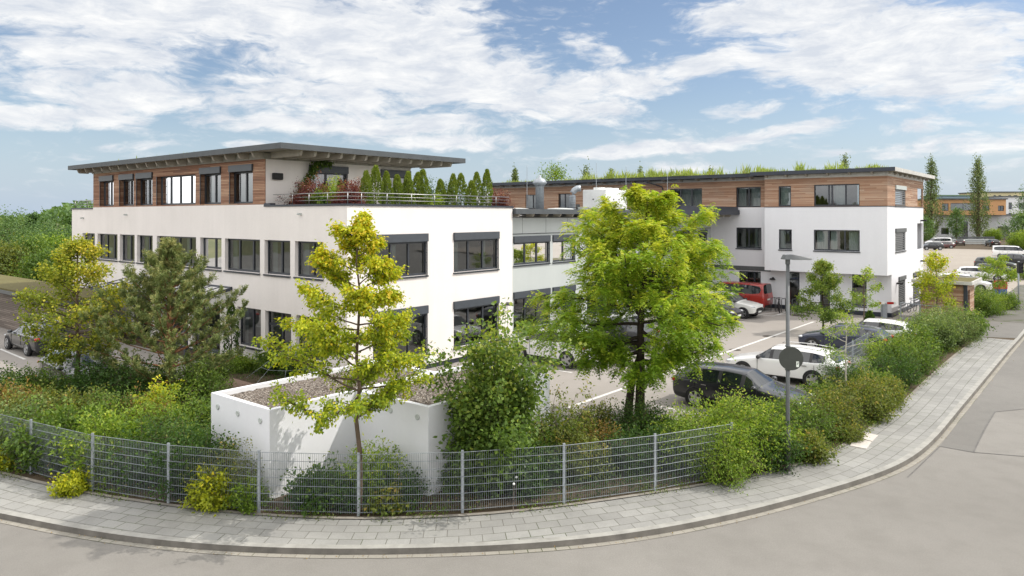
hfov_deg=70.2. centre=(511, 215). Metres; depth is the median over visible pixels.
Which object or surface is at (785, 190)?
window
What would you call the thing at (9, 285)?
wooden shed
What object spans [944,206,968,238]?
tree
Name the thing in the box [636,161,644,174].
poplar tree
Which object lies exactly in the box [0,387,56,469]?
shrub
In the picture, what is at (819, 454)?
shrub
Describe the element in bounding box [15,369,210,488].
garden dry grass
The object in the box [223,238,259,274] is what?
window
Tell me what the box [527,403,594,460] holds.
shrub
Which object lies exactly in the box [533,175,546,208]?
exhaust stack
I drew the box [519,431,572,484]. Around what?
shrub
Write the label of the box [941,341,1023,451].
old road patch
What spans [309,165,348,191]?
window
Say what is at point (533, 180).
roof grass
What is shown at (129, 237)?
window
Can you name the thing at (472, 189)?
thuja
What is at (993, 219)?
warehouse
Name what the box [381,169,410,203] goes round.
window
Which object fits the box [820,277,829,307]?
window
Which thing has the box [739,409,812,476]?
shrub
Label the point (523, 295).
window
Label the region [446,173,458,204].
thuja
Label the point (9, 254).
leafy tree
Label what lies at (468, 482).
shrub
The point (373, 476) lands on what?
shrub
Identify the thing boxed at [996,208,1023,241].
round tree
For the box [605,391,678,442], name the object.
shrub
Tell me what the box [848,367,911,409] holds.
shrub
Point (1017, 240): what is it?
shrub
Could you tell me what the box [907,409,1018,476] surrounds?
road seams
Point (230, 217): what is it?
office building
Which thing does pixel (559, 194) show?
window
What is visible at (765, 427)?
shrub
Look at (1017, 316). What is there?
pavement
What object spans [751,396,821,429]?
shrub
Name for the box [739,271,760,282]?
window
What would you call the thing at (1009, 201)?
apartment block
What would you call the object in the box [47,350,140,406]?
shrub
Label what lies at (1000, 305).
shrub
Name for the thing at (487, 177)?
thuja
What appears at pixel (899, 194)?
window
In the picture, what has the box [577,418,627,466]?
shrub
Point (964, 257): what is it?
gravel yard
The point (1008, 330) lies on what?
driveway
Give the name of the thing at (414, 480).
shrub
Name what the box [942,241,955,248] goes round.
car
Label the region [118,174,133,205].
window
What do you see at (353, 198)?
copper maple
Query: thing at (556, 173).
round tree
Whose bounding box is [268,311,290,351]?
window
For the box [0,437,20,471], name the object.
shrub
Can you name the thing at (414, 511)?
weeds
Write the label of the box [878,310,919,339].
shrub
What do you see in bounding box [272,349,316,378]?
shrub
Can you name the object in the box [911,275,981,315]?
bin shed
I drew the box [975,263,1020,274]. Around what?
car
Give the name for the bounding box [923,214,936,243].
tree
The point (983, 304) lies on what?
shrub
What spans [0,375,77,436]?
shrub
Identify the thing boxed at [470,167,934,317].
wing building
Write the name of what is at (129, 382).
shrub
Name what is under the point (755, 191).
window
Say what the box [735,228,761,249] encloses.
window
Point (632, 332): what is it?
car
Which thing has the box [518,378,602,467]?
dogwood bush
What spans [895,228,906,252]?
window
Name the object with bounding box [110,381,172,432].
shrub
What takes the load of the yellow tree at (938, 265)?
on the plot ground at (481, 505)
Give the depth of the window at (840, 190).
50.59 m
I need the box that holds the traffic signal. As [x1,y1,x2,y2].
[1017,261,1023,300]
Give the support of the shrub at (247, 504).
on the plot ground at (481, 505)
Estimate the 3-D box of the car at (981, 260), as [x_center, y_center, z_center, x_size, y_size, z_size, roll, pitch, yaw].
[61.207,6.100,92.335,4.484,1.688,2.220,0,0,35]
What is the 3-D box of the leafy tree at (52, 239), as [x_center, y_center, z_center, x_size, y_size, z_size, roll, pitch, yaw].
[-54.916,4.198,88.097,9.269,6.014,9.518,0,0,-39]
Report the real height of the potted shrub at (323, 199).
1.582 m
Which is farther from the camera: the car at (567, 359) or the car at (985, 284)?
the car at (985, 284)
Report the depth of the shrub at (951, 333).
36.85 m
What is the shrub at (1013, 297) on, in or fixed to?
on the plot ground at (481, 505)
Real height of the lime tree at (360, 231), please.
7.193 m
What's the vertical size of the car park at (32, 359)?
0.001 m
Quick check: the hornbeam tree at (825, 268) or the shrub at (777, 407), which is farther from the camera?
the hornbeam tree at (825, 268)
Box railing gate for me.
[900,302,940,318]
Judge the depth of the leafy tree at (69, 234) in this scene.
98.91 m
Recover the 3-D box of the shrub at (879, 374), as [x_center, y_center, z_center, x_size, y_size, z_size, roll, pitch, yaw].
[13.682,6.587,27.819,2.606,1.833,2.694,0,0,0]
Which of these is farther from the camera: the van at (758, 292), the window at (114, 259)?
the van at (758, 292)
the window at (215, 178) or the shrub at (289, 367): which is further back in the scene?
the window at (215, 178)
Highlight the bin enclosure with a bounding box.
[211,360,549,497]
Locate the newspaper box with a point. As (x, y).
(1001, 289)
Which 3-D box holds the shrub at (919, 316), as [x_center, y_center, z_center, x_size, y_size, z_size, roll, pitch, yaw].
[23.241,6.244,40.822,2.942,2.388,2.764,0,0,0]
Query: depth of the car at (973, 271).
77.13 m
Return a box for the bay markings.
[0,310,860,414]
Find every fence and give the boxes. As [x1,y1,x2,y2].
[0,414,732,515]
[836,333,867,368]
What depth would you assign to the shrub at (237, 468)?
17.43 m
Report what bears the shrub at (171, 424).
on the plot ground at (481, 505)
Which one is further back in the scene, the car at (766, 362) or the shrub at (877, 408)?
the car at (766, 362)
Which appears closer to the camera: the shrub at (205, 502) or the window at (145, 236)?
the shrub at (205, 502)
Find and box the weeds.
[0,337,978,519]
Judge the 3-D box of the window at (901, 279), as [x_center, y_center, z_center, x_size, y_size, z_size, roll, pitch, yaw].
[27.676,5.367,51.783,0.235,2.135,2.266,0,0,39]
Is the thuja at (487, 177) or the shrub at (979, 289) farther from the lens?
the shrub at (979, 289)
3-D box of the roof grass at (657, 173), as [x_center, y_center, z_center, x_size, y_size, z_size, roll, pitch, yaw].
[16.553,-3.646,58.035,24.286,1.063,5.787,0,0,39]
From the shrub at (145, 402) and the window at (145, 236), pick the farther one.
the window at (145, 236)
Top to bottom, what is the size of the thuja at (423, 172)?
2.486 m
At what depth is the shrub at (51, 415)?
21.35 m
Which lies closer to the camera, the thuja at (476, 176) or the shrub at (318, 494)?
the shrub at (318, 494)
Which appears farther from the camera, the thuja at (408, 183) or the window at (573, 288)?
the window at (573, 288)
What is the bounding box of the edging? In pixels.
[0,337,981,518]
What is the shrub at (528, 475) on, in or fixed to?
on the plot ground at (481, 505)
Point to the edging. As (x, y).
(393, 517)
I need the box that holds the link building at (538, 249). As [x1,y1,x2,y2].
[462,206,739,339]
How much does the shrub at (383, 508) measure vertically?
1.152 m
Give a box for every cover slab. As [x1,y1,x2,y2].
[850,440,870,448]
[863,433,877,441]
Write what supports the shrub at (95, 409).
on the plot ground at (481, 505)
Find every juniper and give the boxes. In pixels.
[222,302,240,358]
[862,310,874,320]
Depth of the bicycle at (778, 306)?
52.03 m
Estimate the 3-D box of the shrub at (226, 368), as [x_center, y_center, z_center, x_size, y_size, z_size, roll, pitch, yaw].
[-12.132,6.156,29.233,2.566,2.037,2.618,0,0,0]
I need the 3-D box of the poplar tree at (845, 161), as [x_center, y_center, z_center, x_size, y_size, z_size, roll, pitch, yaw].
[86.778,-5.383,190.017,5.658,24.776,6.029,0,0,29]
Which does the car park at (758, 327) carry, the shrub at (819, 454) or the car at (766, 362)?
the car at (766, 362)
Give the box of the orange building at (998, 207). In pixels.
[917,198,1007,214]
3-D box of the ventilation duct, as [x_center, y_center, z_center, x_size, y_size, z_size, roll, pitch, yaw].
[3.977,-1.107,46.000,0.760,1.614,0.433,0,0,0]
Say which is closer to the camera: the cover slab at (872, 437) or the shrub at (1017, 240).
the cover slab at (872, 437)
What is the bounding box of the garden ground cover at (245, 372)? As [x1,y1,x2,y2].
[11,367,296,492]
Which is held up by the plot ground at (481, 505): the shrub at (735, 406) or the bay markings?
the shrub at (735, 406)
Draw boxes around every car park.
[0,327,228,382]
[425,305,976,440]
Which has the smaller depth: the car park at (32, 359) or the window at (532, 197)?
the car park at (32, 359)
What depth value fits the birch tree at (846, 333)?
27.19 m
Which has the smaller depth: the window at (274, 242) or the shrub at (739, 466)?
the shrub at (739, 466)
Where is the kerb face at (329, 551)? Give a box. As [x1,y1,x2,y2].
[0,334,1023,554]
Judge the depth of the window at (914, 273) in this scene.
55.43 m
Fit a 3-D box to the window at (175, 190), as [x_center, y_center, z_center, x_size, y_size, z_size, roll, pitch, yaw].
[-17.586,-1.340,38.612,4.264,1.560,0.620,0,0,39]
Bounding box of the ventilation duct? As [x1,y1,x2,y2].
[569,185,580,208]
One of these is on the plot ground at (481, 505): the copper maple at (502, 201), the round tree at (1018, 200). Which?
the round tree at (1018, 200)
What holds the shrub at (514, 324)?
on the plot ground at (481, 505)
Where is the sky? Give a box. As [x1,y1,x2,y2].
[0,0,1023,217]
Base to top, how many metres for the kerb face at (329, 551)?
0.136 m
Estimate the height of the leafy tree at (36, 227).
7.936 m
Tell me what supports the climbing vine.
on the office building at (230, 217)
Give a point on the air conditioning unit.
(590, 198)
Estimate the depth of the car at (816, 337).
36.16 m
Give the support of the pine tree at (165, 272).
on the plot ground at (481, 505)
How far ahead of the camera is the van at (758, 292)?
52.70 m
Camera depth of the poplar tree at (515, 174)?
149.76 m
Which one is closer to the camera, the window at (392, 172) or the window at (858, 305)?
the window at (392, 172)
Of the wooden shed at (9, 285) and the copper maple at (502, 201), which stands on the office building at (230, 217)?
the copper maple at (502, 201)
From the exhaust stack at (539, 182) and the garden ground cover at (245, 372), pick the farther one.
the exhaust stack at (539, 182)
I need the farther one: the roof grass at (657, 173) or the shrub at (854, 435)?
the roof grass at (657, 173)
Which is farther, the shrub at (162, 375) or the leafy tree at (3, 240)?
the leafy tree at (3, 240)
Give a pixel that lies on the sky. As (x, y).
(498, 86)
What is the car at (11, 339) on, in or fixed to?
on the car park at (32, 359)
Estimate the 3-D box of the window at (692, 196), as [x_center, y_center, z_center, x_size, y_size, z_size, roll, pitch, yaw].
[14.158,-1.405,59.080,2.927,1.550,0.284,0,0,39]
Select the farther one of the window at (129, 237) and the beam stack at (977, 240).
the beam stack at (977, 240)
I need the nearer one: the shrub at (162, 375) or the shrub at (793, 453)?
the shrub at (793, 453)
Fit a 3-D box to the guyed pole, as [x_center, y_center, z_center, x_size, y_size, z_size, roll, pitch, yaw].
[-9.516,6.225,31.335,3.401,1.350,3.454,0,0,0]
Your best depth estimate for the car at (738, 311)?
47.20 m
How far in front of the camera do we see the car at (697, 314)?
44.75 m
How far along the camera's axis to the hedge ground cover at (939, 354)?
28.82 m
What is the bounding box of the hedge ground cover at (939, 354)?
[749,327,965,461]
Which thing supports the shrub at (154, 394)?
on the plot ground at (481, 505)
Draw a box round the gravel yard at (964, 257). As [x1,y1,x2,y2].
[858,249,1023,296]
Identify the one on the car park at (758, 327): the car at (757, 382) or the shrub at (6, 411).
the car at (757, 382)
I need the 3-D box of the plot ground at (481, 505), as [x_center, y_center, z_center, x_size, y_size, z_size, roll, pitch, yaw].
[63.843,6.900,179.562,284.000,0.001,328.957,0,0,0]
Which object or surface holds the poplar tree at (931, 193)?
on the plot ground at (481, 505)
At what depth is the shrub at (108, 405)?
22.14 m
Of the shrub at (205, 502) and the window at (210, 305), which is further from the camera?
the window at (210, 305)
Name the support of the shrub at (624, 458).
on the plot ground at (481, 505)
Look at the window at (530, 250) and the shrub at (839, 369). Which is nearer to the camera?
the shrub at (839, 369)
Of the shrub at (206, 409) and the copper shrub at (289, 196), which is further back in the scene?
the copper shrub at (289, 196)
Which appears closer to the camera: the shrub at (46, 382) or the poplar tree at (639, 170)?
the shrub at (46, 382)
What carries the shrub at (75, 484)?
on the plot ground at (481, 505)
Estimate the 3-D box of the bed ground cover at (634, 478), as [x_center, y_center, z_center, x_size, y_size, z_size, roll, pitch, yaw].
[2.486,6.745,19.641,4.462,0.459,4.612,0,0,40]
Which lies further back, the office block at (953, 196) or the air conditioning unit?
the office block at (953, 196)
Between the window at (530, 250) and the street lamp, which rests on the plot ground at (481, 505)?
the street lamp
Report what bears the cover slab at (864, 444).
on the pavement at (935, 401)
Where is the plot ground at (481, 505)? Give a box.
[3,239,1021,548]
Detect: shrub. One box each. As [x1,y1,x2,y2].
[0,360,59,400]
[0,360,82,399]
[0,375,45,413]
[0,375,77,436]
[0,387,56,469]
[0,388,93,474]
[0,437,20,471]
[10,401,81,436]
[28,382,117,414]
[40,399,173,487]
[44,400,121,450]
[46,462,99,498]
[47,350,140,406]
[69,378,156,431]
[75,354,171,411]
[89,408,186,493]
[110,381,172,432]
[121,354,183,398]
[129,378,210,443]
[132,374,185,414]
[135,412,242,509]
[138,413,213,478]
[156,388,210,446]
[162,356,240,406]
[176,433,264,500]
[177,462,239,516]
[179,346,242,384]
[221,471,272,515]
[227,350,256,373]
[252,344,287,374]
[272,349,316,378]
[276,185,305,203]
[279,451,355,515]
[303,189,328,203]
[310,174,345,203]
[321,466,372,514]
[339,430,406,501]
[362,477,416,516]
[363,454,433,515]
[419,192,444,204]
[425,177,449,200]
[437,454,470,497]
[445,446,504,497]
[493,441,558,499]
[513,312,540,337]
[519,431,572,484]
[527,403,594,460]
[549,429,616,483]
[571,397,621,437]
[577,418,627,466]
[596,421,660,476]
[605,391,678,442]
[635,406,697,472]
[646,385,775,491]
[652,411,696,439]
[683,420,770,495]
[693,389,772,431]
[694,374,814,475]
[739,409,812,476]
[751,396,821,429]
[761,383,849,448]
[792,427,840,466]
[793,383,873,433]
[796,372,849,410]
[812,354,876,390]
[821,364,904,423]
[825,418,870,443]
[841,364,905,391]
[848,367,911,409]
[855,327,913,359]
[865,347,933,389]
[873,328,942,376]
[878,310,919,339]
[893,317,944,358]
[904,308,945,331]
[906,300,966,351]
[914,302,965,319]
[925,301,987,348]
[943,302,1001,339]
[974,282,999,296]
[974,286,1004,316]
[976,285,1018,315]
[981,227,1002,240]
[991,288,1023,309]
[1003,229,1023,249]
[1013,264,1023,279]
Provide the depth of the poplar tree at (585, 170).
159.75 m
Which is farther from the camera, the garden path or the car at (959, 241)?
the car at (959, 241)
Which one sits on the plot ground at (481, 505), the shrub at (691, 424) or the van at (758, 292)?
the shrub at (691, 424)
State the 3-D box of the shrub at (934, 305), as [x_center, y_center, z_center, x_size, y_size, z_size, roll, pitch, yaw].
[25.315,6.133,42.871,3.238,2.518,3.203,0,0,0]
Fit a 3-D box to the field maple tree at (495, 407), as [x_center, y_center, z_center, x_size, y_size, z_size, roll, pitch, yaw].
[-0.210,4.577,18.280,4.073,5.124,4.144,0,0,40]
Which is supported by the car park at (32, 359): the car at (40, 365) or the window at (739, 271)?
the car at (40, 365)
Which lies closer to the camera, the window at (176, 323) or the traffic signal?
the window at (176, 323)
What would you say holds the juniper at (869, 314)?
on the car park at (758, 327)
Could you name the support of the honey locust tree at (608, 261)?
on the plot ground at (481, 505)
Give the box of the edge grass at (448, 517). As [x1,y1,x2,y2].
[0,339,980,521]
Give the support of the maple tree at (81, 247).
on the plot ground at (481, 505)
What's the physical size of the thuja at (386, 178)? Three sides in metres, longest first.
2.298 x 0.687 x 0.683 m
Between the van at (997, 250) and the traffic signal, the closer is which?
the traffic signal
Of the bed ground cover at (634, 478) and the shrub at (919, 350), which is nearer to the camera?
the bed ground cover at (634, 478)
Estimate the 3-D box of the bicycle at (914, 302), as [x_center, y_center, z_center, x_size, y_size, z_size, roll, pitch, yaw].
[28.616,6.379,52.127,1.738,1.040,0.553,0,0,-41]
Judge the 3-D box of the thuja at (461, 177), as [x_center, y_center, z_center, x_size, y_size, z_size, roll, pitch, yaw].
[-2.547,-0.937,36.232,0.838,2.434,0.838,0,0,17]
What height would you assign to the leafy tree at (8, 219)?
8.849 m
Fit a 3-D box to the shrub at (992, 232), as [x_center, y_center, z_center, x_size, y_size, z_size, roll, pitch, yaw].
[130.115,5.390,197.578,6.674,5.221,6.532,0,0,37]
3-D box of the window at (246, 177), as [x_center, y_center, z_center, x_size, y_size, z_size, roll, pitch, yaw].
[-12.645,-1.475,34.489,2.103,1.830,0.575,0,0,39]
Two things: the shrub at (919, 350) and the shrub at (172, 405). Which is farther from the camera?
the shrub at (919, 350)
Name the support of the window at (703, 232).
in the link building at (538, 249)
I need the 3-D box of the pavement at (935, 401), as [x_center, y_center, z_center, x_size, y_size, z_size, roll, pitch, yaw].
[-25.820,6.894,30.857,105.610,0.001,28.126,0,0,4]
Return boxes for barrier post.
[878,302,895,317]
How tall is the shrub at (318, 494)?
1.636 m
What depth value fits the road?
15.36 m
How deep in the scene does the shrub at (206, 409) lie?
21.24 m
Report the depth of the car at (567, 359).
33.54 m
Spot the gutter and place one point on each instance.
(938, 442)
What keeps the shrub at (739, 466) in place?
on the plot ground at (481, 505)
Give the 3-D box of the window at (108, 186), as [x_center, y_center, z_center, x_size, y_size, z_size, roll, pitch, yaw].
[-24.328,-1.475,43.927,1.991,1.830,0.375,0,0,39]
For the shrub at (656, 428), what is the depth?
19.82 m
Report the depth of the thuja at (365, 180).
31.21 m
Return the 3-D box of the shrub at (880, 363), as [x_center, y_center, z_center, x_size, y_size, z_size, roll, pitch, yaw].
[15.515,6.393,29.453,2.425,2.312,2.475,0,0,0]
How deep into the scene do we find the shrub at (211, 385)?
26.39 m
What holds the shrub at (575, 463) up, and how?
on the plot ground at (481, 505)
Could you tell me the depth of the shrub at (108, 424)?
18.74 m
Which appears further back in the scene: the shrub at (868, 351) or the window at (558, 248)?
the window at (558, 248)
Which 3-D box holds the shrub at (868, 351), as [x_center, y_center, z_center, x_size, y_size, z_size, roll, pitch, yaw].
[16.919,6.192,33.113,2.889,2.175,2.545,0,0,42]
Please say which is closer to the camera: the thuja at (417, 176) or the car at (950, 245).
the thuja at (417, 176)
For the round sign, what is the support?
attached to the street lamp
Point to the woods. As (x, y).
(55, 212)
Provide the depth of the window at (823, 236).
50.69 m
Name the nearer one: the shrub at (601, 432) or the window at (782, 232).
the shrub at (601, 432)
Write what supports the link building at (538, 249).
on the plot ground at (481, 505)
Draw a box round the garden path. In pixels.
[206,376,252,388]
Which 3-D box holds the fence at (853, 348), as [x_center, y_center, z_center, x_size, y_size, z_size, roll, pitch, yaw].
[14.858,6.175,31.769,0.072,1.450,5.427,0,0,38]
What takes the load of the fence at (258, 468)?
on the plot ground at (481, 505)
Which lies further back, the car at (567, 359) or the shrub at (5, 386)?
the car at (567, 359)
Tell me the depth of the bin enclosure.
18.60 m
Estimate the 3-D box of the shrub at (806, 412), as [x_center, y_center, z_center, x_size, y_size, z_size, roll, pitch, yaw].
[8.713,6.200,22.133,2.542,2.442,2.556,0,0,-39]
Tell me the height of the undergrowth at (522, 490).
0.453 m
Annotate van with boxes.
[712,281,772,307]
[924,237,951,243]
[992,245,1023,256]
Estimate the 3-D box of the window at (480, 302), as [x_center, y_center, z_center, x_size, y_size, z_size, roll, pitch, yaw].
[-1.731,5.144,35.291,0.235,2.242,3.291,0,0,39]
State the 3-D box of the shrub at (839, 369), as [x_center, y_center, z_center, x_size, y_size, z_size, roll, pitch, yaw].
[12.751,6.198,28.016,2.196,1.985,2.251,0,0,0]
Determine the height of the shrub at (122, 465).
2.117 m
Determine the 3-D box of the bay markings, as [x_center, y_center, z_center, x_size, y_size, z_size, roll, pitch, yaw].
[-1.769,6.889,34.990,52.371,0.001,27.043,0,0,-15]
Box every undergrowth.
[9,336,973,514]
[13,340,964,512]
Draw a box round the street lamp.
[781,254,813,471]
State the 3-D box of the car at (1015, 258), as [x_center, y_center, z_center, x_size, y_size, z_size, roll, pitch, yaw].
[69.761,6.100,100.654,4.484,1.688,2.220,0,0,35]
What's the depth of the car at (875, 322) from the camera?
37.58 m
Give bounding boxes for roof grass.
[503,176,581,182]
[579,162,884,179]
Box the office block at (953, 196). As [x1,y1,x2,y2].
[920,195,971,198]
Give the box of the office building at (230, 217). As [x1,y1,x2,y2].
[68,142,513,371]
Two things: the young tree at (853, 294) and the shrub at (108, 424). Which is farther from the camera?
the young tree at (853, 294)
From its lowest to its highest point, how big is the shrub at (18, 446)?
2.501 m
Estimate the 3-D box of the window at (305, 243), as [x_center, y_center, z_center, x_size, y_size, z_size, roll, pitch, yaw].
[-8.492,1.912,31.046,2.095,1.620,0.512,0,0,39]
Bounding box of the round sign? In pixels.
[779,347,802,369]
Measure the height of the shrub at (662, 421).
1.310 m
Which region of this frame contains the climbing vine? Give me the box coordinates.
[293,160,334,203]
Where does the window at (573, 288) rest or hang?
in the link building at (538, 249)
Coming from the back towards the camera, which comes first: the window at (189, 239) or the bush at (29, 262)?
the bush at (29, 262)
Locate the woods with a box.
[0,199,92,226]
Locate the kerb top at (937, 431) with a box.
[0,329,1023,548]
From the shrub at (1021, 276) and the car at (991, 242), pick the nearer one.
the shrub at (1021, 276)
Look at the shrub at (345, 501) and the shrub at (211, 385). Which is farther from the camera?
the shrub at (211, 385)
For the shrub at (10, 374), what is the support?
on the plot ground at (481, 505)
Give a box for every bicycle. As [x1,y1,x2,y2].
[775,297,779,312]
[907,297,916,312]
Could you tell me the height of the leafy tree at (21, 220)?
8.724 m
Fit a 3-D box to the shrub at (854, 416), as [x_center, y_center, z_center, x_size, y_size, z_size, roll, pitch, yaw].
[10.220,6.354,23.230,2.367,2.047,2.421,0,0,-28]
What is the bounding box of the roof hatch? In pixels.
[576,204,588,209]
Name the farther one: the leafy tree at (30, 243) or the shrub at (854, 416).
the leafy tree at (30, 243)
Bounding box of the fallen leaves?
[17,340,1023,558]
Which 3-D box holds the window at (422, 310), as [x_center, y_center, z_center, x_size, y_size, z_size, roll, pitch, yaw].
[-4.820,5.144,31.515,0.235,2.242,3.189,0,0,39]
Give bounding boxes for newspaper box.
[994,281,1006,294]
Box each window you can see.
[85,233,94,258]
[97,234,116,261]
[99,175,113,205]
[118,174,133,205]
[118,235,134,263]
[135,172,152,205]
[136,235,152,263]
[156,174,194,204]
[159,301,183,340]
[160,236,195,268]
[195,305,219,345]
[199,166,220,203]
[203,238,221,271]
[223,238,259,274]
[228,164,252,203]
[239,307,260,350]
[263,240,290,277]
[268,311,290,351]
[293,241,323,280]
[299,315,323,363]
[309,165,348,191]
[372,305,428,360]
[374,233,428,278]
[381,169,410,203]
[453,231,499,273]
[453,296,499,349]
[513,235,550,266]
[513,288,550,331]
[526,195,535,208]
[552,234,575,263]
[552,285,575,320]
[559,194,565,207]
[669,188,701,207]
[698,230,707,245]
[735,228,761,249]
[737,187,760,206]
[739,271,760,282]
[778,229,791,250]
[779,186,790,205]
[813,230,859,252]
[814,184,858,205]
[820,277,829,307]
[852,274,866,307]
[895,185,906,206]
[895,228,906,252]
[898,275,906,307]
[913,272,920,300]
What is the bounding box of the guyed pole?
[249,347,300,377]
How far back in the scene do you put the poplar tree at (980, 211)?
194.45 m
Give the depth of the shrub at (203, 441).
17.86 m
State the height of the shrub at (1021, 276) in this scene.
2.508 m
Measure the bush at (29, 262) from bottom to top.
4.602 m
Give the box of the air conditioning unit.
[583,187,626,209]
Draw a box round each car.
[4,320,73,356]
[37,349,110,380]
[509,325,594,368]
[585,317,659,350]
[656,304,726,325]
[672,362,815,408]
[689,297,742,319]
[698,291,762,318]
[725,341,850,387]
[798,323,893,355]
[856,318,918,339]
[923,242,943,249]
[939,273,992,292]
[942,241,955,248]
[954,238,965,245]
[955,266,1006,280]
[974,257,1016,268]
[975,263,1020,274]
[985,239,1000,246]
[999,253,1023,263]
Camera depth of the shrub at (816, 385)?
25.88 m
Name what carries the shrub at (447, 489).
on the plot ground at (481, 505)
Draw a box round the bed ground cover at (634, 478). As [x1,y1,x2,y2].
[542,435,699,497]
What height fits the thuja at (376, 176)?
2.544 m
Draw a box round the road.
[0,409,1023,575]
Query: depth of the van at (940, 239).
161.59 m
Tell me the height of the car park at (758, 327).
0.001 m
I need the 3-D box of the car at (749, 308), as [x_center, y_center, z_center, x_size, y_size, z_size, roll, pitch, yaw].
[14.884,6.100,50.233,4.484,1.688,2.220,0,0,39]
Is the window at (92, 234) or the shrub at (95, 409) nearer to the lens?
the shrub at (95, 409)
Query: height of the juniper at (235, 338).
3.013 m
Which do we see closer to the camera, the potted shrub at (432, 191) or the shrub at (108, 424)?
the shrub at (108, 424)
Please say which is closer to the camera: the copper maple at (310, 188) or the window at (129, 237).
the copper maple at (310, 188)
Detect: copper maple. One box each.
[290,167,330,203]
[327,177,366,203]
[487,186,514,208]
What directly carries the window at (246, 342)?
in the office building at (230, 217)
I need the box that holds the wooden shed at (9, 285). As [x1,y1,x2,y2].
[0,275,120,341]
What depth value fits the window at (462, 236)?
35.30 m
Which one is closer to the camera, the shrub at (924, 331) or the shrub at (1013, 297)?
the shrub at (924, 331)
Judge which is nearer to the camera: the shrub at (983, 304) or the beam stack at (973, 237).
the shrub at (983, 304)
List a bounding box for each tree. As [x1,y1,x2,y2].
[0,204,44,246]
[0,211,50,246]
[0,212,22,245]
[0,232,42,276]
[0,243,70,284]
[2,231,60,259]
[3,210,71,245]
[10,233,139,375]
[11,220,71,242]
[19,226,71,252]
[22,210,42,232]
[60,237,248,398]
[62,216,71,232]
[251,208,439,515]
[400,297,586,498]
[510,183,746,418]
[511,166,518,181]
[534,158,571,180]
[578,156,592,178]
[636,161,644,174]
[790,258,859,328]
[817,310,882,384]
[839,152,850,168]
[845,264,883,319]
[908,250,962,310]
[918,153,945,237]
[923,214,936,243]
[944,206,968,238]
[963,154,993,236]
[971,255,1020,292]
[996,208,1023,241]
[1010,184,1023,215]
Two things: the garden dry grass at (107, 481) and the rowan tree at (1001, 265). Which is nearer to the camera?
the garden dry grass at (107, 481)
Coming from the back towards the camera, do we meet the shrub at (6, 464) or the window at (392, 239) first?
the window at (392, 239)
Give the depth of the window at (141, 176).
40.79 m
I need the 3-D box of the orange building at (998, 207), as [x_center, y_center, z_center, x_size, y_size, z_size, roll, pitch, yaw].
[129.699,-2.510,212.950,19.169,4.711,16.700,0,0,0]
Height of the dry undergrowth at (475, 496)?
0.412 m
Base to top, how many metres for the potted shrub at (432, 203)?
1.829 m
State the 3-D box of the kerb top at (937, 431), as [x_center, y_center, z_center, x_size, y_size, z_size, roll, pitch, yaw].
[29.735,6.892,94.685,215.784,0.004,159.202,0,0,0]
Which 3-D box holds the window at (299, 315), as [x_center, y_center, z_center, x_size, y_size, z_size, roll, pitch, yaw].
[-8.455,5.240,31.014,2.028,1.896,0.512,0,0,39]
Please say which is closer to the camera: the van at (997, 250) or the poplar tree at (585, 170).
the van at (997, 250)
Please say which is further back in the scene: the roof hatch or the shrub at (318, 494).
the roof hatch
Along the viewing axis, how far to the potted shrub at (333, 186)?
31.38 m
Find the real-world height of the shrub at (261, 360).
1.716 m
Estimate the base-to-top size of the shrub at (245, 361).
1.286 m
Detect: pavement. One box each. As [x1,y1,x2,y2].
[0,338,1012,544]
[976,285,1023,322]
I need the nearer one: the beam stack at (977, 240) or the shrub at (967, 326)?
the shrub at (967, 326)
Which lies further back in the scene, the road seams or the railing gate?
the railing gate
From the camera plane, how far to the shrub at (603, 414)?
22.36 m
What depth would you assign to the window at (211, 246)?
36.28 m
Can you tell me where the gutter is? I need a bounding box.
[0,336,1023,557]
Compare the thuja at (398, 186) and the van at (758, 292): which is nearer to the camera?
the thuja at (398, 186)
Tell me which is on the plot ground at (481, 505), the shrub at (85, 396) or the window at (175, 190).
the shrub at (85, 396)
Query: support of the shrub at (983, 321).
on the plot ground at (481, 505)
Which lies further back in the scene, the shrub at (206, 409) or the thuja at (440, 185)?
the thuja at (440, 185)
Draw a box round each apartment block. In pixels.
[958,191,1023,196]
[986,196,1023,232]
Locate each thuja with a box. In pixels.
[358,170,373,203]
[369,164,383,203]
[380,171,394,203]
[390,174,404,203]
[403,170,415,204]
[409,171,424,204]
[415,169,431,204]
[435,178,447,204]
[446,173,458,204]
[455,172,468,204]
[464,180,478,205]
[471,171,483,205]
[479,169,492,205]
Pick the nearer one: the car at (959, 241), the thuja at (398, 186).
the thuja at (398, 186)
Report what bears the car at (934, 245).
on the plot ground at (481, 505)
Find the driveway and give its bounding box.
[982,321,1023,337]
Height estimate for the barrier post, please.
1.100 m
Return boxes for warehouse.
[923,214,1014,238]
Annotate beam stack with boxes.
[950,237,994,238]
[952,239,988,244]

